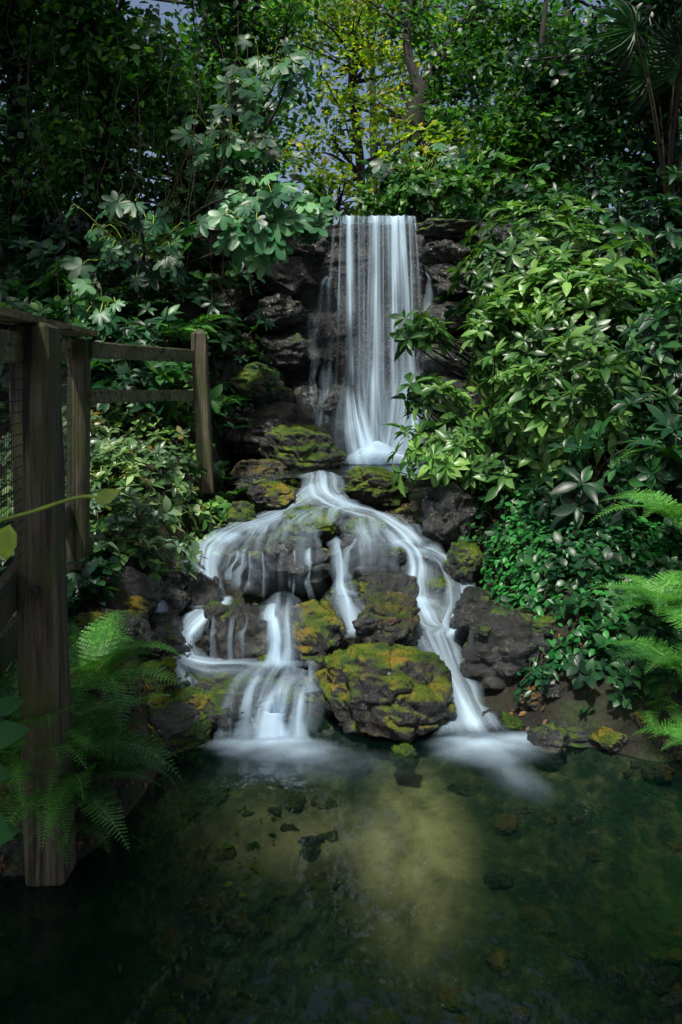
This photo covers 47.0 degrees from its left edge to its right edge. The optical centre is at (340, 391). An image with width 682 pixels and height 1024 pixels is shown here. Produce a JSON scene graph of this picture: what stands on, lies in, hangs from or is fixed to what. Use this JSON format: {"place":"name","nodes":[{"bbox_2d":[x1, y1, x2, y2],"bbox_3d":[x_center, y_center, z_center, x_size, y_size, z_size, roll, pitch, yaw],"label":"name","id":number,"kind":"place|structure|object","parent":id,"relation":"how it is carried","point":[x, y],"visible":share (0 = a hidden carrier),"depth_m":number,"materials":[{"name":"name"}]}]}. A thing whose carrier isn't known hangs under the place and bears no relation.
{"place":"outdoors","nodes":[
{"label":"outdoors","id":0,"kind":"place"},
{"bbox_2d":[214,460,430,477],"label":"plunge pool water","id":1,"kind":"structure","parent":0,"point":[343,470],"depth_m":8.16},
{"bbox_2d":[318,420,352,455],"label":"cliff rock","id":2,"kind":"object","parent":1,"relation":"on","point":[336,431],"visible":0.35,"depth_m":9.05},
{"bbox_2d":[324,383,358,421],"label":"cliff rock","id":3,"kind":"object","parent":2,"relation":"on","point":[339,397],"visible":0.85,"depth_m":9.18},
{"bbox_2d":[0,211,681,1023],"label":"ground","id":4,"kind":"structure","parent":0,"point":[410,917],"depth_m":3.84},
{"bbox_2d":[0,696,30,844],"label":"waterside plant","id":5,"kind":"object","parent":4,"relation":"on","point":[11,732],"visible":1,"depth_m":1.51,"materials":[{"name":"green plant"}]},
{"bbox_2d":[0,759,79,865],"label":"rock","id":6,"kind":"object","parent":4,"relation":"on","point":[13,850],"visible":0.11,"depth_m":3.30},
{"bbox_2d":[0,521,125,721],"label":"bank undergrowth","id":7,"kind":"object","parent":4,"relation":"on","point":[77,584],"visible":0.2,"depth_m":4.83,"materials":[{"name":"green plant"}]},
{"bbox_2d":[0,652,133,722],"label":"fern plant","id":8,"kind":"object","parent":4,"relation":"on","point":[14,683],"visible":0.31,"depth_m":3.56,"materials":[{"name":"green plant"}]},
{"bbox_2d":[24,789,130,864],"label":"fern plant","id":9,"kind":"object","parent":4,"relation":"on","point":[86,822],"visible":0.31,"depth_m":3.25,"materials":[{"name":"green plant"}]},
{"bbox_2d":[0,698,154,804],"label":"fern plant","id":10,"kind":"object","parent":4,"relation":"on","point":[75,739],"visible":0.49,"depth_m":3.21,"materials":[{"name":"green plant"}]},
{"bbox_2d":[0,760,161,851],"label":"fern plant","id":11,"kind":"object","parent":4,"relation":"on","point":[73,778],"visible":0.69,"depth_m":3.15,"materials":[{"name":"green plant"}]},
{"bbox_2d":[0,627,164,875],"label":"leaf litter","id":12,"kind":"object","parent":4,"relation":"on","point":[80,843],"visible":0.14,"depth_m":3.82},
{"bbox_2d":[0,692,180,838],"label":"fern plant","id":13,"kind":"object","parent":4,"relation":"on","point":[98,721],"visible":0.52,"depth_m":3.48,"materials":[{"name":"green plant"}]},
{"bbox_2d":[0,0,183,230],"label":"tree","id":14,"kind":"object","parent":4,"relation":"on","point":[9,88],"visible":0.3,"depth_m":9.95,"materials":[{"name":"green plant"}]},
{"bbox_2d":[6,611,183,737],"bbox_3d":[-1.187,1.339,3.838,0.913,0.329,0.746,0,0,42],"label":"fern plant","id":15,"kind":"object","parent":4,"relation":"on","point":[86,660],"visible":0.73,"depth_m":3.84,"materials":[{"name":"green plant"}]},
{"bbox_2d":[43,278,154,343],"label":"lobed leaf plant","id":16,"kind":"object","parent":4,"relation":"on","point":[103,319],"visible":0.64,"depth_m":7.54,"materials":[{"name":"green plant"}]},
{"bbox_2d":[0,306,214,886],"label":"wooden fence","id":17,"kind":"object","parent":4,"relation":"on","point":[52,398],"visible":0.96,"depth_m":3.17,"materials":[{"name":"brown wood"}]},
{"bbox_2d":[0,489,120,560],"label":"vine tendril","id":18,"kind":"object","parent":17,"relation":"attached to","point":[8,534],"visible":1,"depth_m":1.46},
{"bbox_2d":[0,367,226,584],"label":"bank plants","id":19,"kind":"object","parent":4,"relation":"on","point":[114,449],"visible":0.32,"depth_m":6.07,"materials":[{"name":"green plant"}]},
{"bbox_2d":[0,0,237,254],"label":"tree","id":20,"kind":"object","parent":4,"relation":"on","point":[65,165],"visible":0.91,"depth_m":9.09,"materials":[{"name":"green plant"}]},
{"bbox_2d":[0,0,251,384],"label":"hanging vines","id":21,"kind":"object","parent":20,"relation":"hanging from","point":[142,187],"visible":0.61,"depth_m":8.70,"materials":[{"name":"plant"}]},
{"bbox_2d":[0,380,246,603],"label":"bank plants","id":22,"kind":"object","parent":4,"relation":"on","point":[221,497],"visible":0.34,"depth_m":6.58,"materials":[{"name":"green plant"}]},
{"bbox_2d":[84,737,177,784],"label":"fern plant","id":23,"kind":"object","parent":4,"relation":"on","point":[116,764],"visible":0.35,"depth_m":3.66,"materials":[{"name":"green plant"}]},
{"bbox_2d":[59,190,213,297],"bbox_3d":[-2.233,-1.471,8.121,1.808,1.160,1.168,0,0,35],"label":"lobed leaf plant","id":24,"kind":"object","parent":4,"relation":"on","point":[114,254],"visible":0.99,"depth_m":7.93,"materials":[{"name":"green plant"}]},
{"bbox_2d":[0,799,276,1023],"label":"leaf litter","id":25,"kind":"object","parent":4,"relation":"on","point":[180,1016],"visible":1,"depth_m":3.35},
{"bbox_2d":[115,564,161,616],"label":"boulder","id":26,"kind":"object","parent":4,"relation":"on","point":[143,585],"visible":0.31,"depth_m":5.24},
{"bbox_2d":[0,155,278,432],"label":"hillside plants","id":27,"kind":"object","parent":4,"relation":"on","point":[54,304],"visible":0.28,"depth_m":8.10,"materials":[{"name":"green plant"}]},
{"bbox_2d":[0,144,305,443],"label":"hillside plants","id":28,"kind":"object","parent":4,"relation":"on","point":[26,236],"visible":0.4,"depth_m":8.47,"materials":[{"name":"green plant"}]},
{"bbox_2d":[140,660,178,697],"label":"boulder","id":29,"kind":"object","parent":4,"relation":"on","point":[158,686],"visible":0.45,"depth_m":4.66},
{"bbox_2d":[144,570,190,617],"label":"boulder","id":30,"kind":"object","parent":4,"relation":"on","point":[176,600],"visible":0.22,"depth_m":5.55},
{"bbox_2d":[148,615,193,669],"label":"boulder","id":31,"kind":"object","parent":4,"relation":"on","point":[168,630],"visible":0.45,"depth_m":5.13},
{"bbox_2d":[0,0,344,213],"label":"tree","id":32,"kind":"object","parent":4,"relation":"on","point":[300,100],"visible":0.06,"depth_m":16.43,"materials":[{"name":"green plant"}]},
{"bbox_2d":[170,707,212,766],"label":"boulder","id":33,"kind":"object","parent":4,"relation":"on","point":[191,746],"visible":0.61,"depth_m":4.39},
{"bbox_2d":[148,701,201,739],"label":"stone","id":34,"kind":"object","parent":33,"relation":"on","point":[172,721],"visible":0.84,"depth_m":4.35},
{"bbox_2d":[183,572,227,628],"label":"boulder","id":35,"kind":"object","parent":4,"relation":"on","point":[202,590],"visible":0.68,"depth_m":5.75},
{"bbox_2d":[186,779,229,805],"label":"stone","id":36,"kind":"object","parent":4,"relation":"on","point":[204,792],"visible":0.91,"depth_m":4.35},
{"bbox_2d":[151,172,313,278],"bbox_3d":[-1.474,-1.629,8.226,2.595,1.050,0.857,0,0,40],"label":"lobed leaf plant","id":37,"kind":"object","parent":4,"relation":"on","point":[255,229],"visible":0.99,"depth_m":7.61,"materials":[{"name":"green plant"}]},
{"bbox_2d":[208,330,259,363],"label":"cliff rock","id":38,"kind":"object","parent":4,"relation":"on","point":[240,352],"visible":0.38,"depth_m":8.98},
{"bbox_2d":[121,0,350,187],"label":"tree","id":39,"kind":"object","parent":4,"relation":"on","point":[245,13],"visible":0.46,"depth_m":11.24,"materials":[{"name":"green plant"}]},
{"bbox_2d":[152,148,329,218],"bbox_3d":[-1.324,-2.665,10.600,2.360,1.394,1.228,0,0,12],"label":"crest shrub","id":40,"kind":"object","parent":4,"relation":"on","point":[319,184],"visible":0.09,"depth_m":10.33,"materials":[{"name":"green plant"}]},
{"bbox_2d":[223,500,260,536],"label":"boulder","id":41,"kind":"object","parent":4,"relation":"on","point":[241,519],"visible":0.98,"depth_m":6.75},
{"bbox_2d":[190,671,302,748],"bbox_3d":[-0.706,1.983,4.930,0.936,0.409,0.789,0,0,27],"label":"boulder","id":42,"kind":"object","parent":4,"relation":"on","point":[261,690],"visible":0.44,"depth_m":4.82,"materials":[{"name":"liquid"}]},
{"bbox_2d":[202,693,251,729],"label":"stone","id":43,"kind":"object","parent":42,"relation":"on","point":[228,711],"visible":0.94,"depth_m":4.50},
{"bbox_2d":[200,602,294,678],"bbox_3d":[-0.626,1.705,5.390,0.630,0.541,0.678,0,0,-26],"label":"boulder","id":44,"kind":"object","parent":4,"relation":"on","point":[236,637],"visible":0.78,"depth_m":5.18,"materials":[{"name":"stone"}]},
{"bbox_2d":[188,34,314,213],"bbox_3d":[-1.275,-3.057,9.313,1.900,2.310,1.006,0,0,17],"label":"lobed leaf plant","id":45,"kind":"object","parent":4,"relation":"on","point":[287,68],"visible":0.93,"depth_m":9.10,"materials":[{"name":"green plant"}]},
{"bbox_2d":[215,400,295,455],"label":"cliff rock","id":46,"kind":"object","parent":4,"relation":"on","point":[269,416],"visible":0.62,"depth_m":8.57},
{"bbox_2d":[228,362,284,402],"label":"cliff rock","id":47,"kind":"object","parent":46,"relation":"on","point":[255,378],"visible":0.71,"depth_m":8.63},
{"bbox_2d":[254,333,307,367],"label":"cliff rock","id":48,"kind":"object","parent":47,"relation":"on","point":[286,350],"visible":0.86,"depth_m":8.98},
{"bbox_2d":[242,293,310,334],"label":"cliff rock","id":49,"kind":"object","parent":48,"relation":"on","point":[285,313],"visible":0.84,"depth_m":9.10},
{"bbox_2d":[248,264,307,298],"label":"cliff rock","id":50,"kind":"object","parent":49,"relation":"on","point":[281,279],"visible":0.7,"depth_m":9.17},
{"bbox_2d":[226,458,287,487],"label":"boulder","id":51,"kind":"object","parent":4,"relation":"on","point":[257,467],"visible":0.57,"depth_m":7.99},
{"bbox_2d":[249,481,312,515],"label":"boulder","id":52,"kind":"object","parent":4,"relation":"on","point":[279,497],"visible":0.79,"depth_m":7.07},
{"bbox_2d":[234,529,337,599],"bbox_3d":[-0.405,1.405,6.241,0.855,0.522,0.702,0,0,36],"label":"boulder","id":53,"kind":"object","parent":4,"relation":"on","point":[300,571],"visible":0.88,"depth_m":6.02,"materials":[{"name":"stone"}]},
{"bbox_2d":[259,539,292,562],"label":"stone","id":54,"kind":"object","parent":53,"relation":"on","point":[272,550],"visible":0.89,"depth_m":5.94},
{"bbox_2d":[258,423,346,469],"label":"boulder","id":55,"kind":"object","parent":4,"relation":"on","point":[295,446],"visible":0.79,"depth_m":8.33,"materials":[{"name":"stone"}]},
{"bbox_2d":[285,234,329,265],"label":"cliff rock","id":56,"kind":"object","parent":4,"relation":"on","point":[315,252],"visible":0.55,"depth_m":9.26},
{"bbox_2d":[288,380,328,425],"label":"cliff rock","id":57,"kind":"object","parent":4,"relation":"on","point":[308,404],"visible":0.56,"depth_m":9.13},
{"bbox_2d":[276,506,343,544],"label":"boulder","id":58,"kind":"object","parent":4,"relation":"on","point":[320,524],"visible":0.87,"depth_m":6.62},
{"bbox_2d":[156,472,480,739],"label":"cascade stream","id":59,"kind":"structure","parent":4,"relation":"on","point":[270,725],"depth_m":5.22,"materials":[{"name":"liquid"}]},
{"bbox_2d":[288,599,349,677],"bbox_3d":[-0.159,1.707,5.399,0.443,0.476,0.616,0,0,0],"label":"boulder","id":60,"kind":"object","parent":4,"relation":"on","point":[319,634],"visible":0.88,"depth_m":5.23,"materials":[{"name":"stone"}]},
{"bbox_2d":[303,727,351,767],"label":"stone","id":61,"kind":"object","parent":4,"relation":"on","point":[323,747],"visible":0.85,"depth_m":4.53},
{"bbox_2d":[319,580,360,623],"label":"boulder","id":62,"kind":"object","parent":4,"relation":"on","point":[333,595],"visible":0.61,"depth_m":5.72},
{"bbox_2d":[0,652,681,1023],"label":"pool floor stones","id":63,"kind":"object","parent":4,"relation":"on","point":[656,976],"visible":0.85,"depth_m":3.55,"materials":[{"name":"stone"}]},
{"bbox_2d":[10,298,676,757],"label":"leaf litter","id":64,"kind":"object","parent":4,"relation":"on","point":[332,586],"visible":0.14,"depth_m":5.42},
{"bbox_2d":[162,218,548,459],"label":"rock cliff","id":65,"kind":"structure","parent":4,"relation":"on","point":[323,297],"depth_m":9.63,"materials":[{"name":"stone"}]},
{"bbox_2d":[200,286,261,329],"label":"cliff rock","id":66,"kind":"object","parent":65,"relation":"on","point":[237,301],"visible":0.45,"depth_m":9.04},
{"bbox_2d":[170,104,302,216],"bbox_3d":[-1.514,-2.568,8.948,1.942,1.278,1.044,0,0,35],"label":"lobed leaf plant","id":67,"kind":"object","parent":65,"relation":"on","point":[236,145],"visible":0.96,"depth_m":8.75,"materials":[{"name":"green plant"}]},
{"bbox_2d":[274,178,340,244],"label":"lobed leaf plant","id":68,"kind":"object","parent":65,"relation":"on","point":[303,203],"visible":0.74,"depth_m":8.56,"materials":[{"name":"green plant"}]},
{"bbox_2d":[304,347,341,368],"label":"cliff rock","id":69,"kind":"object","parent":65,"relation":"on","point":[317,357],"visible":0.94,"depth_m":9.27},
{"bbox_2d":[345,215,416,464],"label":"waterfall","id":70,"kind":"structure","parent":65,"relation":"on","point":[366,439],"depth_m":9.30,"materials":[{"name":"liquid"}]},
{"bbox_2d":[415,218,481,241],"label":"cliff rock","id":71,"kind":"object","parent":65,"relation":"on","point":[449,229],"visible":0.9,"depth_m":9.17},
{"bbox_2d":[255,0,460,223],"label":"tree","id":72,"kind":"object","parent":4,"relation":"on","point":[365,59],"visible":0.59,"depth_m":15.59,"materials":[{"name":"green plant"}]},
{"bbox_2d":[336,465,408,507],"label":"boulder","id":73,"kind":"object","parent":4,"relation":"on","point":[369,485],"visible":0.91,"depth_m":7.47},
{"bbox_2d":[328,533,418,582],"bbox_3d":[0.229,1.408,6.335,0.829,0.508,0.587,0,0,42],"label":"boulder","id":74,"kind":"object","parent":4,"relation":"on","point":[361,554],"visible":0.55,"depth_m":6.17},
{"bbox_2d":[343,516,386,538],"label":"boulder","id":75,"kind":"object","parent":74,"relation":"on","point":[375,526],"visible":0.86,"depth_m":6.53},
{"bbox_2d":[271,0,480,224],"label":"tree","id":76,"kind":"object","parent":4,"relation":"on","point":[371,88],"visible":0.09,"depth_m":23.91,"materials":[{"name":"green plant"}]},
{"bbox_2d":[320,0,435,199],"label":"tree","id":77,"kind":"object","parent":4,"relation":"on","point":[412,68],"visible":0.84,"depth_m":13.19,"materials":[{"name":"green plant"}]},
{"bbox_2d":[308,642,456,742],"bbox_3d":[0.284,1.824,4.762,0.708,0.576,0.827,0,0,-40],"label":"boulder","id":78,"kind":"object","parent":4,"relation":"on","point":[399,692],"visible":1,"depth_m":4.55,"materials":[{"name":"stone"}]},
{"bbox_2d":[354,589,420,646],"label":"boulder","id":79,"kind":"object","parent":4,"relation":"on","point":[397,615],"visible":0.74,"depth_m":5.12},
{"bbox_2d":[357,570,419,614],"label":"boulder","id":80,"kind":"object","parent":4,"relation":"on","point":[401,581],"visible":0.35,"depth_m":5.84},
{"bbox_2d":[356,138,474,222],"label":"lobed leaf plant","id":81,"kind":"object","parent":4,"relation":"on","point":[384,166],"visible":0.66,"depth_m":11.01,"materials":[{"name":"green plant"}]},
{"bbox_2d":[420,334,479,376],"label":"cliff rock","id":82,"kind":"object","parent":4,"relation":"on","point":[430,364],"visible":0.23,"depth_m":8.88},
{"bbox_2d":[413,299,476,333],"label":"cliff rock","id":83,"kind":"object","parent":82,"relation":"on","point":[433,308],"visible":0.41,"depth_m":8.88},
{"bbox_2d":[423,263,482,298],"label":"cliff rock","id":84,"kind":"object","parent":83,"relation":"on","point":[439,278],"visible":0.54,"depth_m":9.03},
{"bbox_2d":[417,239,470,264],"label":"cliff rock","id":85,"kind":"object","parent":84,"relation":"on","point":[445,251],"visible":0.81,"depth_m":9.10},
{"bbox_2d":[344,145,557,224],"bbox_3d":[1.444,-2.558,10.646,2.946,1.349,1.517,0,0,18],"label":"crest shrub","id":86,"kind":"object","parent":4,"relation":"on","point":[382,201],"visible":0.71,"depth_m":10.55,"materials":[{"name":"green plant"}]},
{"bbox_2d":[305,114,597,223],"bbox_3d":[1.611,-3.332,11.879,4.416,1.706,1.558,0,0,13],"label":"crest shrub","id":87,"kind":"object","parent":4,"relation":"on","point":[429,137],"visible":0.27,"depth_m":11.84,"materials":[{"name":"green plant"}]},
{"bbox_2d":[421,480,485,549],"bbox_3d":[0.988,1.053,6.713,0.640,0.613,0.838,0,0,0],"label":"boulder","id":88,"kind":"object","parent":4,"relation":"on","point":[449,509],"visible":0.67,"depth_m":6.40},
{"bbox_2d":[443,541,483,581],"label":"boulder","id":89,"kind":"object","parent":4,"relation":"on","point":[463,561],"visible":0.97,"depth_m":5.88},
{"bbox_2d":[356,0,609,222],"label":"tree","id":90,"kind":"object","parent":4,"relation":"on","point":[453,44],"visible":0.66,"depth_m":12.62,"materials":[{"name":"green plant"}]},
{"bbox_2d":[459,604,551,691],"bbox_3d":[1.099,1.736,5.198,0.618,0.657,0.652,0,0,20],"label":"boulder","id":91,"kind":"object","parent":4,"relation":"on","point":[495,660],"visible":0.76,"depth_m":4.96,"materials":[{"name":"stone"}]},
{"bbox_2d":[452,602,489,630],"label":"stone","id":92,"kind":"object","parent":91,"relation":"on","point":[464,616],"visible":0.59,"depth_m":5.25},
{"bbox_2d":[454,433,559,595],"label":"bank undergrowth","id":93,"kind":"object","parent":4,"relation":"on","point":[480,514],"visible":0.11,"depth_m":6.29,"materials":[{"name":"green plant"}]},
{"bbox_2d":[382,325,681,501],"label":"broadleaf shrub","id":94,"kind":"object","parent":4,"relation":"on","point":[461,451],"visible":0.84,"depth_m":6.19,"materials":[{"name":"green plant"}]},
{"bbox_2d":[387,190,681,411],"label":"broadleaf shrub","id":95,"kind":"object","parent":4,"relation":"on","point":[497,305],"visible":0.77,"depth_m":7.39,"materials":[{"name":"green plant"}]},
{"bbox_2d":[447,0,628,221],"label":"tree","id":96,"kind":"object","parent":4,"relation":"on","point":[515,117],"visible":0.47,"depth_m":10.96,"materials":[{"name":"green plant"}]},
{"bbox_2d":[401,0,681,219],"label":"tree","id":97,"kind":"object","parent":4,"relation":"on","point":[489,71],"visible":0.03,"depth_m":16.43,"materials":[{"name":"green plant"}]},
{"bbox_2d":[527,720,571,758],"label":"stone","id":98,"kind":"object","parent":4,"relation":"on","point":[551,739],"visible":0.99,"depth_m":4.39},
{"bbox_2d":[433,163,681,414],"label":"hillside plants","id":99,"kind":"object","parent":4,"relation":"on","point":[444,297],"visible":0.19,"depth_m":9.63,"materials":[{"name":"green plant"}]},
{"bbox_2d":[538,719,595,748],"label":"boulder","id":100,"kind":"object","parent":4,"relation":"on","point":[579,738],"visible":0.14,"depth_m":4.45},
{"bbox_2d":[458,447,681,715],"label":"bank undergrowth","id":101,"kind":"object","parent":4,"relation":"on","point":[579,668],"visible":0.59,"depth_m":4.98,"materials":[{"name":"green plant"}]},
{"bbox_2d":[473,0,681,220],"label":"tree","id":102,"kind":"object","parent":4,"relation":"on","point":[589,131],"visible":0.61,"depth_m":10.31,"materials":[{"name":"green plant"}]},
{"bbox_2d":[479,490,681,702],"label":"ivy ground cover","id":103,"kind":"object","parent":4,"relation":"on","point":[593,553],"visible":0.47,"depth_m":5.34,"materials":[{"name":"green plant"}]},
{"bbox_2d":[514,285,681,549],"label":"broadleaf shrub","id":104,"kind":"object","parent":4,"relation":"on","point":[656,473],"visible":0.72,"depth_m":5.67,"materials":[{"name":"green plant"}]},
{"bbox_2d":[526,160,681,387],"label":"broadleaf shrub","id":105,"kind":"object","parent":4,"relation":"on","point":[670,271],"visible":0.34,"depth_m":8.26,"materials":[{"name":"green plant"}]},
{"bbox_2d":[587,726,628,754],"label":"stone","id":106,"kind":"object","parent":4,"relation":"on","point":[610,741],"visible":1,"depth_m":4.35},
{"bbox_2d":[586,569,681,630],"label":"fern plant","id":107,"kind":"object","parent":4,"relation":"on","point":[670,598],"visible":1,"depth_m":4.53,"materials":[{"name":"green plant"}]},
{"bbox_2d":[588,488,681,530],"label":"fern plant","id":108,"kind":"object","parent":4,"relation":"on","point":[656,503],"visible":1,"depth_m":5.02,"materials":[{"name":"green plant"}]},
{"bbox_2d":[589,0,681,205],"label":"fan palm","id":109,"kind":"object","parent":4,"relation":"on","point":[664,70],"visible":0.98,"depth_m":9.31,"materials":[{"name":"green plant"}]},
{"bbox_2d":[598,635,681,681],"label":"fern plant","id":110,"kind":"object","parent":4,"relation":"on","point":[663,656],"visible":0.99,"depth_m":4.30,"materials":[{"name":"green plant"}]},
{"bbox_2d":[0,0,681,223],"label":"sky","id":111,"kind":"structure","parent":0,"point":[164,6],"materials":[{"name":"blue"}]},
{"label":"pool water","id":112,"kind":"structure","parent":0,"visible":0},
{"bbox_2d":[244,441,526,749],"bbox_3d":[0.080,1.269,6.419,2.680,1.449,5.561,0,0,0],"label":"water foam","id":113,"kind":"object","parent":112,"relation":"on","point":[486,743],"visible":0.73,"depth_m":4.38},
{"bbox_2d":[389,742,418,773],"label":"boulder","id":114,"kind":"object","parent":112,"relation":"in","point":[404,757],"visible":1,"depth_m":4.32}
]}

